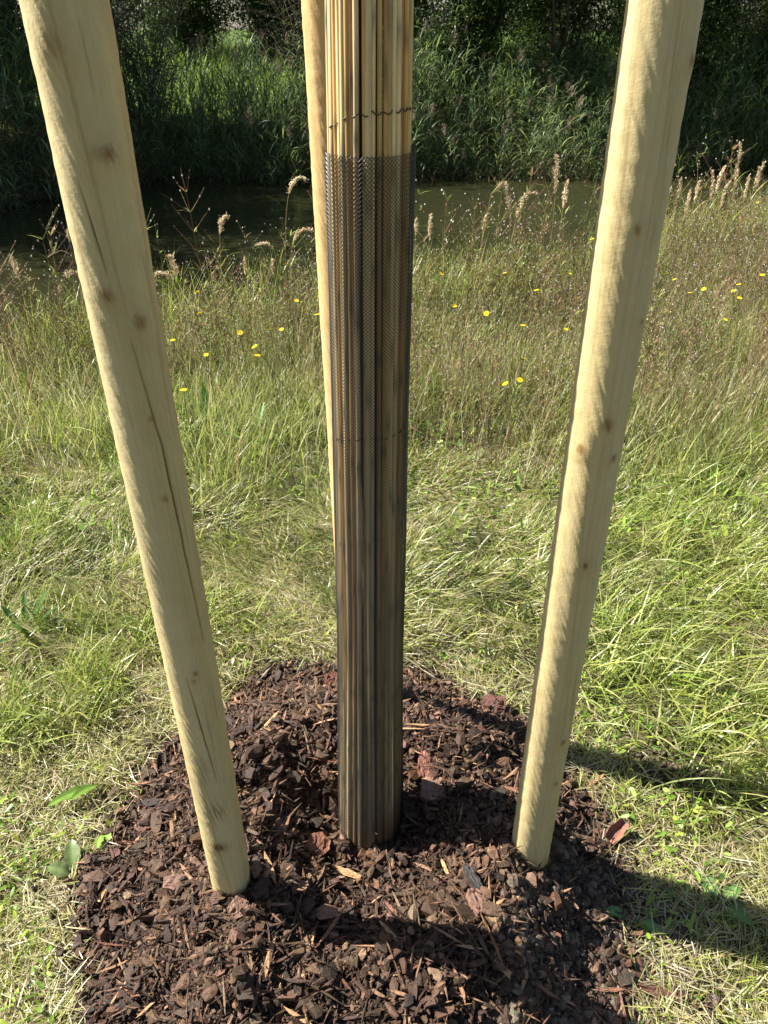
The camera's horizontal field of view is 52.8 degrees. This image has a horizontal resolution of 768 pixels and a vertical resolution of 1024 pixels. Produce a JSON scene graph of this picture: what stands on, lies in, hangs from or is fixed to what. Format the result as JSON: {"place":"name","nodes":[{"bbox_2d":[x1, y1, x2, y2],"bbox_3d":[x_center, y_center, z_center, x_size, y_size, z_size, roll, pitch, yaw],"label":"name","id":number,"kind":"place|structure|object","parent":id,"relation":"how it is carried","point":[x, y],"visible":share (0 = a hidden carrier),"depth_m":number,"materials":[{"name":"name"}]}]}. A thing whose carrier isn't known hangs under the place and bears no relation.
{"place":"outdoors","nodes":[
{"label":"outdoors","id":0,"kind":"place"},
{"bbox_2d":[242,256,260,310],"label":"seeding grass","id":1,"kind":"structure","parent":0,"point":[246,270],"depth_m":4.52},
{"bbox_2d":[0,30,767,1023],"bbox_3d":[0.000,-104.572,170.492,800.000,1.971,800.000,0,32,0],"label":"ground","id":2,"kind":"structure","parent":0,"point":[102,796],"depth_m":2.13,"materials":[{"name":"plant"}]},
{"bbox_2d":[0,0,41,122],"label":"willow shrub","id":3,"kind":"object","parent":2,"relation":"on","point":[12,6],"visible":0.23,"depth_m":12.10,"materials":[{"name":"green plant"}]},
{"bbox_2d":[4,257,47,325],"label":"seeding grass","id":4,"kind":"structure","parent":2,"relation":"on","point":[14,266],"depth_m":4.33,"materials":[{"name":"plant"}]},
{"bbox_2d":[0,589,62,643],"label":"broadleaf weed","id":5,"kind":"object","parent":2,"relation":"on","point":[7,612],"visible":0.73,"depth_m":2.33,"materials":[{"name":"green plant"}]},
{"bbox_2d":[47,839,80,876],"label":"broadleaf weed","id":6,"kind":"object","parent":2,"relation":"on","point":[72,853],"visible":1,"depth_m":1.66,"materials":[{"name":"green plant"}]},
{"bbox_2d":[47,784,98,806],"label":"broadleaf weed","id":7,"kind":"object","parent":2,"relation":"on","point":[75,792],"visible":1,"depth_m":1.80,"materials":[{"name":"green plant"}]},
{"bbox_2d":[65,229,87,321],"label":"seeding grass","id":8,"kind":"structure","parent":2,"relation":"on","point":[67,232],"depth_m":4.41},
{"bbox_2d":[0,0,187,214],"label":"reed bed","id":9,"kind":"object","parent":2,"relation":"on","point":[12,118],"visible":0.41,"depth_m":10.85,"materials":[{"name":"plant"}]},
{"bbox_2d":[94,833,111,850],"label":"broadleaf weed","id":10,"kind":"object","parent":2,"relation":"on","point":[98,842],"visible":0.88,"depth_m":1.71,"materials":[{"name":"green plant"}]},
{"bbox_2d":[110,0,147,45],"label":"willow shrub","id":11,"kind":"object","parent":2,"relation":"on","point":[113,16],"visible":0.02,"depth_m":25.12,"materials":[{"name":"green plant"}]},
{"bbox_2d":[19,0,250,896],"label":"wooden stake","id":12,"kind":"object","parent":2,"relation":"on","point":[73,49],"visible":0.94,"depth_m":0.89,"materials":[{"name":"brown wood"}]},
{"bbox_2d":[109,0,213,133],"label":"thin bush","id":13,"kind":"object","parent":2,"relation":"on","point":[154,62],"visible":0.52,"depth_m":12.37,"materials":[{"name":"green plant"}]},
{"bbox_2d":[112,0,211,46],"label":"willow shrub","id":14,"kind":"object","parent":2,"relation":"on","point":[139,22],"visible":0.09,"depth_m":29.75,"materials":[{"name":"green plant"}]},
{"bbox_2d":[154,270,184,316],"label":"seeding grass","id":15,"kind":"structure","parent":2,"relation":"on","point":[166,275],"depth_m":4.27,"materials":[{"name":"plant"}]},
{"bbox_2d":[167,254,191,320],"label":"seeding grass","id":16,"kind":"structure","parent":2,"relation":"on","point":[171,261],"depth_m":4.33,"materials":[{"name":"plant"}]},
{"bbox_2d":[129,0,237,61],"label":"willow shrub","id":17,"kind":"object","parent":2,"relation":"on","point":[194,25],"visible":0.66,"depth_m":20.89,"materials":[{"name":"green plant"}]},
{"bbox_2d":[181,388,199,485],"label":"yellow flower","id":18,"kind":"object","parent":2,"relation":"on","point":[184,389],"visible":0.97,"depth_m":2.90,"materials":[{"name":"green plant"}]},
{"bbox_2d":[146,0,245,50],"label":"willow shrub","id":19,"kind":"object","parent":2,"relation":"on","point":[225,4],"visible":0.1,"depth_m":25.68,"materials":[{"name":"green plant"}]},
{"bbox_2d":[204,353,217,415],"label":"yellow flower","id":20,"kind":"object","parent":2,"relation":"on","point":[206,354],"visible":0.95,"depth_m":3.21,"materials":[{"name":"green plant"}]},
{"bbox_2d":[197,312,233,396],"bbox_3d":[-0.775,-0.726,3.586,0.028,0.424,0.028,-22,1,28],"label":"yellow flower","id":21,"kind":"object","parent":2,"relation":"on","point":[213,350],"visible":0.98,"depth_m":3.58,"materials":[{"name":"green plant"}]},
{"bbox_2d":[175,381,263,437],"bbox_3d":[-0.809,-0.401,3.325,0.524,0.210,0.301,15,35,23],"label":"broadleaf weed","id":22,"kind":"object","parent":2,"relation":"on","point":[204,392],"visible":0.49,"depth_m":3.41,"materials":[{"name":"green plant"}]},
{"bbox_2d":[195,290,246,356],"bbox_3d":[-0.808,-0.934,3.876,0.030,0.424,0.030,-38,1,-1],"label":"yellow flower","id":23,"kind":"object","parent":2,"relation":"on","point":[215,315],"visible":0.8,"depth_m":3.87,"materials":[{"name":"green plant"}]},
{"bbox_2d":[217,212,239,305],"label":"seeding grass","id":24,"kind":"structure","parent":2,"relation":"on","point":[221,220],"depth_m":4.40,"materials":[{"name":"plant"}]},
{"bbox_2d":[237,330,246,376],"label":"yellow flower","id":25,"kind":"object","parent":2,"relation":"on","point":[239,332],"visible":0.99,"depth_m":3.38,"materials":[{"name":"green plant"}]},
{"bbox_2d":[214,402,276,456],"bbox_3d":[-0.522,-0.340,3.295,0.293,0.178,0.298,27,41,36],"label":"broadleaf weed","id":26,"kind":"object","parent":2,"relation":"on","point":[261,412],"visible":0.37,"depth_m":3.32,"materials":[{"name":"green plant"}]},
{"bbox_2d":[248,354,259,446],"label":"yellow flower","id":27,"kind":"object","parent":2,"relation":"on","point":[253,390],"visible":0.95,"depth_m":3.18,"materials":[{"name":"green plant"}]},
{"bbox_2d":[210,0,302,65],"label":"willow shrub","id":28,"kind":"object","parent":2,"relation":"on","point":[259,6],"visible":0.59,"depth_m":20.65,"materials":[{"name":"green plant"}]},
{"bbox_2d":[225,0,307,120],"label":"thin bush","id":29,"kind":"object","parent":2,"relation":"on","point":[284,52],"visible":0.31,"depth_m":12.75,"materials":[{"name":"green plant"}]},
{"bbox_2d":[257,241,276,312],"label":"seeding grass","id":30,"kind":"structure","parent":2,"relation":"on","point":[273,267],"depth_m":4.45,"materials":[{"name":"plant"}]},
{"bbox_2d":[255,241,292,321],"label":"seeding grass","id":31,"kind":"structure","parent":2,"relation":"on","point":[260,243],"depth_m":4.57,"materials":[{"name":"plant"}]},
{"bbox_2d":[269,329,279,410],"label":"yellow flower","id":32,"kind":"object","parent":2,"relation":"on","point":[274,366],"visible":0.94,"depth_m":3.42,"materials":[{"name":"green plant"}]},
{"bbox_2d":[115,11,440,185],"bbox_3d":[-2.020,-6.386,12.417,5.807,2.962,3.692,-5,32,-7],"label":"reed bed","id":33,"kind":"object","parent":2,"relation":"on","point":[243,120],"visible":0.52,"depth_m":12.48,"materials":[{"name":"plant"}]},
{"bbox_2d":[252,344,305,416],"bbox_3d":[-0.440,-0.551,3.336,0.030,0.424,0.029,-32,38,6],"label":"yellow flower","id":34,"kind":"object","parent":2,"relation":"on","point":[253,346],"visible":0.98,"depth_m":3.29,"materials":[{"name":"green plant"}]},
{"bbox_2d":[269,2,303,49],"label":"willow shrub","id":35,"kind":"object","parent":2,"relation":"on","point":[287,20],"visible":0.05,"depth_m":24.92,"materials":[{"name":"green plant"}]},
{"bbox_2d":[279,327,305,393],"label":"yellow flower","id":36,"kind":"object","parent":2,"relation":"on","point":[282,328],"visible":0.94,"depth_m":3.46,"materials":[{"name":"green plant"}]},
{"bbox_2d":[277,176,308,290],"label":"seeding grass","id":37,"kind":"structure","parent":2,"relation":"on","point":[290,187],"depth_m":4.58,"materials":[{"name":"plant"}]},
{"bbox_2d":[290,226,314,300],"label":"seeding grass","id":38,"kind":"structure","parent":2,"relation":"on","point":[302,229],"depth_m":4.53,"materials":[{"name":"plant"}]},
{"bbox_2d":[301,0,337,596],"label":"wooden stake","id":39,"kind":"object","parent":2,"relation":"on","point":[313,19],"visible":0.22,"depth_m":1.32,"materials":[{"name":"brown wood"}]},
{"bbox_2d":[5,634,715,1023],"bbox_3d":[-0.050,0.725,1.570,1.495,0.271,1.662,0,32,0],"label":"bark mulch","id":40,"kind":"object","parent":2,"relation":"on","point":[293,690],"visible":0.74,"depth_m":1.54,"materials":[{"name":"wood"}]},
{"bbox_2d":[134,811,149,833],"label":"bark piece","id":41,"kind":"object","parent":40,"relation":"on","point":[138,829],"visible":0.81,"depth_m":1.71,"materials":[{"name":"wood"}]},
{"bbox_2d":[162,873,193,890],"bbox_3d":[-0.401,0.723,1.514,0.062,0.010,0.030,-3,49,-5],"label":"bark piece","id":42,"kind":"object","parent":40,"relation":"on","point":[169,882],"visible":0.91,"depth_m":1.51,"materials":[{"name":"wood"}]},
{"bbox_2d":[227,894,249,918],"bbox_3d":[-0.265,0.723,1.413,0.037,0.017,0.039,-29,59,-37],"label":"bark piece","id":43,"kind":"object","parent":40,"relation":"on","point":[236,906],"visible":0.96,"depth_m":1.41,"materials":[{"name":"wood"}]},
{"bbox_2d":[304,832,330,857],"bbox_3d":[-0.141,0.708,1.645,0.049,0.015,0.052,37,45,20],"label":"bark piece","id":44,"kind":"object","parent":40,"relation":"on","point":[321,841],"visible":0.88,"depth_m":1.64,"materials":[{"name":"wood"}]},
{"bbox_2d":[324,671,338,684],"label":"bark piece","id":45,"kind":"object","parent":40,"relation":"on","point":[328,677],"visible":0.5,"depth_m":2.12,"materials":[{"name":"wood"}]},
{"bbox_2d":[335,866,361,878],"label":"bark piece","id":46,"kind":"object","parent":40,"relation":"on","point":[348,873],"visible":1,"depth_m":1.61,"materials":[{"name":"wood"}]},
{"bbox_2d":[325,0,413,848],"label":"reed mat","id":47,"kind":"object","parent":40,"relation":"on","point":[342,60],"visible":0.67,"depth_m":1.04,"materials":[{"name":"wicker"}]},
{"bbox_2d":[325,140,415,848],"bbox_3d":[-0.029,0.105,1.357,0.144,1.374,0.141,0,32,0],"label":"guard","id":48,"kind":"object","parent":47,"relation":"attached to","point":[399,644],"visible":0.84,"depth_m":1.23,"materials":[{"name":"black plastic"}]},
{"bbox_2d":[417,742,437,779],"bbox_3d":[0.100,0.560,1.741,0.047,0.014,0.088,18,48,2],"label":"bark piece","id":49,"kind":"object","parent":40,"relation":"on","point":[424,760],"visible":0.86,"depth_m":1.73,"materials":[{"name":"wood"}]},
{"bbox_2d":[420,777,447,801],"bbox_3d":[0.112,0.606,1.692,0.064,0.016,0.050,-3,52,-5],"label":"bark piece","id":50,"kind":"object","parent":40,"relation":"on","point":[430,787],"visible":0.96,"depth_m":1.69,"materials":[{"name":"wood"}]},
{"bbox_2d":[463,862,481,889],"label":"bark piece","id":51,"kind":"object","parent":40,"relation":"on","point":[471,876],"visible":1,"depth_m":1.47,"materials":[{"name":"wood"}]},
{"bbox_2d":[465,888,485,915],"bbox_3d":[0.173,0.718,1.426,0.032,0.017,0.052,6,22,-23],"label":"bark piece","id":52,"kind":"object","parent":40,"relation":"on","point":[473,898],"visible":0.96,"depth_m":1.43,"materials":[{"name":"wood"}]},
{"bbox_2d":[482,694,505,712],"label":"bark piece","id":53,"kind":"object","parent":40,"relation":"on","point":[488,699],"visible":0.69,"depth_m":2.05,"materials":[{"name":"wood"}]},
{"bbox_2d":[605,818,628,843],"bbox_3d":[0.517,0.708,1.721,0.057,0.017,0.033,-43,73,-10],"label":"bark piece","id":54,"kind":"object","parent":40,"relation":"on","point":[617,829],"visible":1,"depth_m":1.72,"materials":[{"name":"wood"}]},
{"bbox_2d":[620,981,682,1003],"bbox_3d":[0.500,0.901,1.453,0.113,0.021,0.021,8,36,12],"label":"bark piece","id":55,"kind":"object","parent":40,"relation":"on","point":[648,988],"visible":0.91,"depth_m":1.45,"materials":[{"name":"wood"}]},
{"bbox_2d":[359,0,382,830],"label":"young tree","id":56,"kind":"object","parent":2,"relation":"on","point":[360,161],"visible":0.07,"depth_m":1.12,"materials":[{"name":"brown plant"}]},
{"bbox_2d":[0,137,767,504],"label":"meadow weeds","id":57,"kind":"object","parent":2,"relation":"on","point":[738,247],"visible":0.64,"depth_m":4.00,"materials":[{"name":"plant"}]},
{"bbox_2d":[0,37,767,167],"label":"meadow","id":58,"kind":"structure","parent":2,"relation":"on","point":[225,59],"depth_m":17.29,"materials":[{"name":"green plant"}]},
{"bbox_2d":[0,131,767,212],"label":"bank litter","id":59,"kind":"object","parent":2,"relation":"on","point":[306,171],"visible":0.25,"depth_m":12.43,"materials":[{"name":"plant"}]},
{"bbox_2d":[414,217,423,262],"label":"seeding grass","id":60,"kind":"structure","parent":2,"relation":"on","point":[415,226],"depth_m":4.81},
{"bbox_2d":[419,214,432,268],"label":"seeding grass","id":61,"kind":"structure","parent":2,"relation":"on","point":[429,229],"depth_m":5.00,"materials":[{"name":"plant"}]},
{"bbox_2d":[413,0,459,47],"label":"willow shrub","id":62,"kind":"object","parent":2,"relation":"on","point":[422,17],"visible":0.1,"depth_m":25.68,"materials":[{"name":"green plant"}]},
{"bbox_2d":[408,410,471,448],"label":"broadleaf weed","id":63,"kind":"object","parent":2,"relation":"on","point":[438,434],"visible":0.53,"depth_m":3.35,"materials":[{"name":"green plant"}]},
{"bbox_2d":[409,366,470,400],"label":"broadleaf weed","id":64,"kind":"object","parent":2,"relation":"on","point":[420,379],"visible":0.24,"depth_m":3.68,"materials":[{"name":"green plant"}]},
{"bbox_2d":[434,0,520,62],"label":"willow shrub","id":65,"kind":"object","parent":2,"relation":"on","point":[496,48],"visible":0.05,"depth_m":18.91,"materials":[{"name":"green plant"}]},
{"bbox_2d":[413,0,543,121],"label":"willow shrub","id":66,"kind":"object","parent":2,"relation":"on","point":[478,21],"visible":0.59,"depth_m":13.52,"materials":[{"name":"green plant"}]},
{"bbox_2d":[467,211,489,271],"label":"seeding grass","id":67,"kind":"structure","parent":2,"relation":"on","point":[484,220],"depth_m":4.80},
{"bbox_2d":[496,181,514,272],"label":"seeding grass","id":68,"kind":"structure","parent":2,"relation":"on","point":[509,203],"depth_m":4.87,"materials":[{"name":"plant"}]},
{"bbox_2d":[497,377,522,440],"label":"yellow flower","id":69,"kind":"object","parent":2,"relation":"on","point":[519,379],"visible":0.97,"depth_m":2.98,"materials":[{"name":"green plant"}]},
{"bbox_2d":[498,358,525,453],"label":"yellow flower","id":70,"kind":"object","parent":2,"relation":"on","point":[508,407],"visible":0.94,"depth_m":3.15,"materials":[{"name":"green plant"}]},
{"bbox_2d":[508,191,536,265],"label":"seeding grass","id":71,"kind":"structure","parent":2,"relation":"on","point":[517,213],"depth_m":4.92,"materials":[{"name":"plant"}]},
{"bbox_2d":[502,382,548,464],"bbox_3d":[0.556,-0.327,2.976,0.028,0.424,0.028,1,45,46],"label":"yellow flower","id":72,"kind":"object","parent":2,"relation":"on","point":[504,383],"visible":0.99,"depth_m":2.94,"materials":[{"name":"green plant"}]},
{"bbox_2d":[500,2,598,50],"bbox_3d":[4.521,-17.793,22.247,5.592,8.369,6.796,14,35,22],"label":"willow shrub","id":73,"kind":"object","parent":2,"relation":"on","point":[519,38],"visible":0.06,"depth_m":23.62,"materials":[{"name":"green plant"}]},
{"bbox_2d":[541,153,560,295],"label":"seeding grass","id":74,"kind":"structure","parent":2,"relation":"on","point":[557,160],"depth_m":5.00,"materials":[{"name":"plant"}]},
{"bbox_2d":[499,0,612,85],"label":"willow shrub","id":75,"kind":"object","parent":2,"relation":"on","point":[542,31],"visible":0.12,"depth_m":16.53,"materials":[{"name":"green plant"}]},
{"bbox_2d":[492,0,623,112],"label":"willow shrub","id":76,"kind":"object","parent":2,"relation":"on","point":[568,19],"visible":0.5,"depth_m":13.99,"materials":[{"name":"green plant"}]},
{"bbox_2d":[401,610,724,1023],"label":"soil crumbs","id":77,"kind":"object","parent":2,"relation":"on","point":[570,938],"visible":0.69,"depth_m":1.49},
{"bbox_2d":[411,0,767,182],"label":"reed bed","id":78,"kind":"object","parent":2,"relation":"on","point":[423,87],"visible":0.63,"depth_m":13.11,"materials":[{"name":"plant"}]},
{"bbox_2d":[586,0,625,52],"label":"willow shrub","id":79,"kind":"object","parent":2,"relation":"on","point":[616,15],"visible":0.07,"depth_m":19.46,"materials":[{"name":"green plant"}]},
{"bbox_2d":[511,0,704,870],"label":"wooden stake","id":80,"kind":"object","parent":2,"relation":"on","point":[657,52],"visible":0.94,"depth_m":0.99,"materials":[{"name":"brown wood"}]},
{"bbox_2d":[591,1,624,47],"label":"willow shrub","id":81,"kind":"object","parent":2,"relation":"on","point":[613,16],"visible":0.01,"depth_m":26.20,"materials":[{"name":"green plant"}]},
{"bbox_2d":[605,0,625,38],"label":"willow shrub","id":82,"kind":"object","parent":2,"relation":"on","point":[618,11],"visible":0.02,"depth_m":22.50,"materials":[{"name":"green plant"}]},
{"bbox_2d":[604,905,662,934],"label":"broadleaf weed","id":83,"kind":"object","parent":2,"relation":"on","point":[611,909],"visible":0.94,"depth_m":1.56,"materials":[{"name":"green plant"}]},
{"bbox_2d":[662,313,665,370],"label":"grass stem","id":84,"kind":"object","parent":2,"relation":"on","point":[664,340],"visible":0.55,"depth_m":3.62,"materials":[{"name":"green plant"}]},
{"bbox_2d":[673,177,686,220],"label":"seeding grass","id":85,"kind":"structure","parent":2,"relation":"on","point":[680,187],"depth_m":5.89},
{"bbox_2d":[649,307,713,335],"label":"broadleaf weed","id":86,"kind":"object","parent":2,"relation":"on","point":[680,325],"visible":0.16,"depth_m":4.35,"materials":[{"name":"green plant"}]},
{"bbox_2d":[616,0,767,115],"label":"willow shrub","id":87,"kind":"object","parent":2,"relation":"on","point":[715,11],"visible":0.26,"depth_m":13.33,"materials":[{"name":"green plant"}]},
{"bbox_2d":[679,180,709,274],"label":"seeding grass","id":88,"kind":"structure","parent":2,"relation":"on","point":[697,191],"depth_m":5.34,"materials":[{"name":"plant"}]},
{"bbox_2d":[713,181,729,235],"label":"seeding grass","id":89,"kind":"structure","parent":2,"relation":"on","point":[725,192],"depth_m":6.00,"materials":[{"name":"plant"}]},
{"bbox_2d":[695,868,751,930],"bbox_3d":[0.719,0.795,1.611,0.078,0.040,0.151,-12,34,-18],"label":"broadleaf weed","id":90,"kind":"object","parent":2,"relation":"on","point":[743,918],"visible":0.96,"depth_m":1.61,"materials":[{"name":"green plant"}]},
{"bbox_2d":[706,691,744,719],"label":"broadleaf weed","id":91,"kind":"object","parent":2,"relation":"on","point":[731,694],"visible":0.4,"depth_m":2.06,"materials":[{"name":"green plant"}]},
{"bbox_2d":[711,297,741,371],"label":"yellow flower","id":92,"kind":"object","parent":2,"relation":"on","point":[730,321],"visible":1,"depth_m":3.86,"materials":[{"name":"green plant"}]},
{"bbox_2d":[697,0,764,69],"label":"willow shrub","id":93,"kind":"object","parent":2,"relation":"on","point":[728,26],"visible":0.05,"depth_m":16.64,"materials":[{"name":"green plant"}]},
{"bbox_2d":[719,162,747,261],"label":"seeding grass","id":94,"kind":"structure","parent":2,"relation":"on","point":[737,174],"depth_m":5.23,"materials":[{"name":"plant"}]},
{"bbox_2d":[732,289,736,346],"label":"yellow flower","id":95,"kind":"object","parent":2,"relation":"on","point":[733,290],"visible":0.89,"depth_m":4.00,"materials":[{"name":"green plant"}]},
{"bbox_2d":[716,0,767,99],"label":"willow shrub","id":96,"kind":"object","parent":2,"relation":"on","point":[765,16],"visible":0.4,"depth_m":14.23,"materials":[{"name":"green plant"}]},
{"bbox_2d":[740,0,767,55],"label":"willow shrub","id":97,"kind":"object","parent":2,"relation":"on","point":[761,2],"visible":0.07,"depth_m":19.18,"materials":[{"name":"green plant"}]},
{"bbox_2d":[0,167,767,354],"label":"water","id":98,"kind":"structure","parent":0,"point":[252,208],"depth_m":9.69,"materials":[{"name":"green liquid"}]},
{"bbox_2d":[17,0,757,29],"label":"sky","id":99,"kind":"structure","parent":0,"point":[234,24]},
{"bbox_2d":[555,179,569,262],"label":"seeding grass","id":100,"kind":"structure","parent":0,"point":[565,196],"depth_m":4.97,"materials":[{"name":"plant"}]},
{"bbox_2d":[674,189,691,272],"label":"seeding grass","id":101,"kind":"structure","parent":0,"point":[687,204],"depth_m":5.57,"materials":[{"name":"plant"}]},
{"bbox_2d":[699,170,724,256],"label":"seeding grass","id":102,"kind":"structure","parent":0,"point":[713,179],"depth_m":5.36,"materials":[{"name":"plant"}]},
{"bbox_2d":[699,166,725,244],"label":"seeding grass","id":103,"kind":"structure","parent":0,"point":[720,178],"depth_m":5.42,"materials":[{"name":"plant"}]},
{"bbox_2d":[722,142,747,241],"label":"seeding grass","id":104,"kind":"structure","parent":0,"point":[739,153],"depth_m":5.80,"materials":[{"name":"plant"}]},
{"bbox_2d":[732,174,749,234],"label":"seeding grass","id":105,"kind":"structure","parent":0,"point":[748,181],"depth_m":5.70,"materials":[{"name":"plant"}]},
{"bbox_2d":[739,166,761,241],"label":"seeding grass","id":106,"kind":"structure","parent":0,"point":[757,176],"depth_m":5.29,"materials":[{"name":"plant"}]},
{"bbox_2d":[739,161,765,242],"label":"seeding grass","id":107,"kind":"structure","parent":0,"point":[755,182],"depth_m":5.59,"materials":[{"name":"plant"}]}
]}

